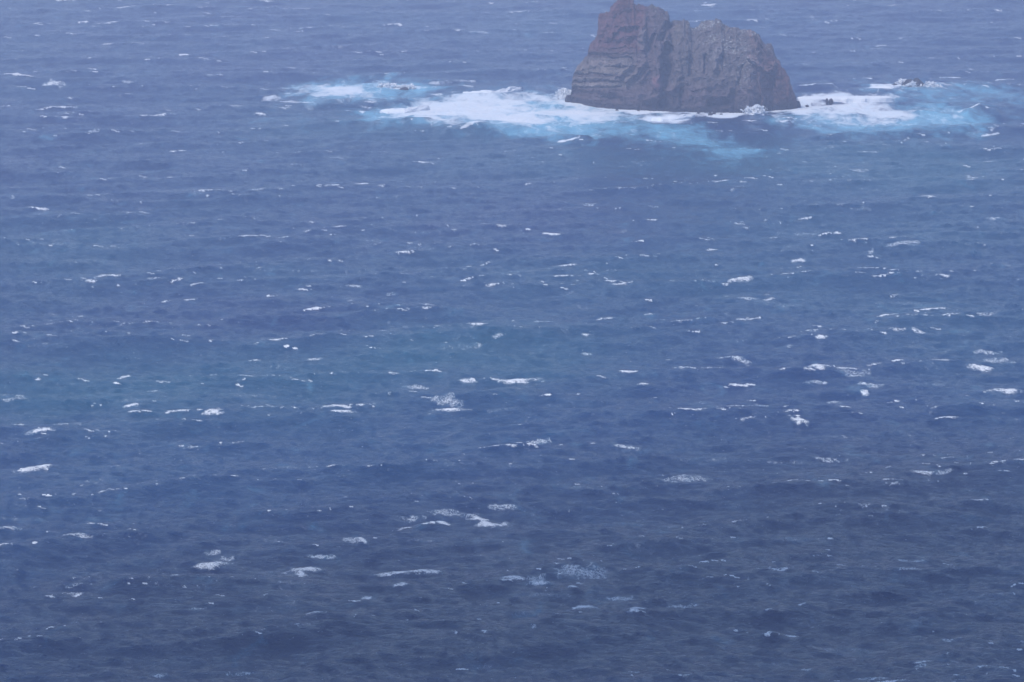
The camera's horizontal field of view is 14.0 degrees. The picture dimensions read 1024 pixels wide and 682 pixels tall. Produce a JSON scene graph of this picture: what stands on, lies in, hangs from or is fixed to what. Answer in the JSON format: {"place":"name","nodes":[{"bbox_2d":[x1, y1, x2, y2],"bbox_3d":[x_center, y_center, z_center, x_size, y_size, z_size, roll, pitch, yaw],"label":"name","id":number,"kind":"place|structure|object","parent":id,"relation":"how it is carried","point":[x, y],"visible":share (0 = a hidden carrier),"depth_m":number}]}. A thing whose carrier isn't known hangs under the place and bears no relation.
{"place":"outdoors","nodes":[
{"label":"outdoors","id":0,"kind":"place"},
{"bbox_2d":[0,0,1023,681],"bbox_3d":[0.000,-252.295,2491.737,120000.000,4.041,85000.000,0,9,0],"label":"water","id":1,"kind":"structure","parent":0,"point":[316,364],"depth_m":926.08},
{"bbox_2d":[377,82,416,88],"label":"spray burst","id":2,"kind":"object","parent":1,"relation":"on","point":[390,86],"visible":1,"depth_m":1494.23},
{"bbox_2d":[380,105,429,113],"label":"breaking wave","id":3,"kind":"object","parent":1,"relation":"on","point":[408,109],"visible":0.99,"depth_m":1417.72},
{"bbox_2d":[463,86,522,92],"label":"breaking wave","id":4,"kind":"object","parent":1,"relation":"on","point":[513,89],"visible":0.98,"depth_m":1480.33},
{"bbox_2d":[555,88,570,98],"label":"spray burst","id":5,"kind":"object","parent":1,"relation":"on","point":[561,93],"visible":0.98,"depth_m":1457.65},
{"bbox_2d":[565,95,570,101],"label":"rock","id":6,"kind":"object","parent":1,"relation":"in","point":[567,98],"visible":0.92,"depth_m":1447.56},
{"bbox_2d":[651,114,694,120],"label":"breaking wave","id":7,"kind":"object","parent":1,"relation":"on","point":[679,117],"visible":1,"depth_m":1394.79},
{"bbox_2d":[571,0,797,112],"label":"sea stack","id":8,"kind":"object","parent":1,"relation":"in","point":[651,57],"visible":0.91,"depth_m":1428.55},
{"bbox_2d":[740,104,768,114],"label":"spray burst","id":9,"kind":"object","parent":1,"relation":"on","point":[757,109],"visible":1,"depth_m":1406.64},
{"bbox_2d":[798,96,893,102],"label":"breaking wave","id":10,"kind":"object","parent":1,"relation":"on","point":[852,99],"visible":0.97,"depth_m":1459.58},
{"bbox_2d":[871,85,898,88],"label":"breaking wave","id":11,"kind":"object","parent":1,"relation":"on","point":[891,87],"visible":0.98,"depth_m":1491.99},
{"bbox_2d":[894,78,905,84],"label":"spray burst","id":12,"kind":"object","parent":1,"relation":"on","point":[900,81],"visible":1,"depth_m":1504.87},
{"bbox_2d":[902,80,921,86],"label":"spray burst","id":13,"kind":"object","parent":1,"relation":"on","point":[912,83],"visible":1,"depth_m":1499.39},
{"bbox_2d":[902,78,923,86],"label":"rock","id":14,"kind":"object","parent":1,"relation":"in","point":[918,81],"visible":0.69,"depth_m":1501.60},
{"bbox_2d":[923,81,942,86],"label":"spray burst","id":15,"kind":"object","parent":1,"relation":"on","point":[929,84],"visible":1,"depth_m":1497.91}
]}

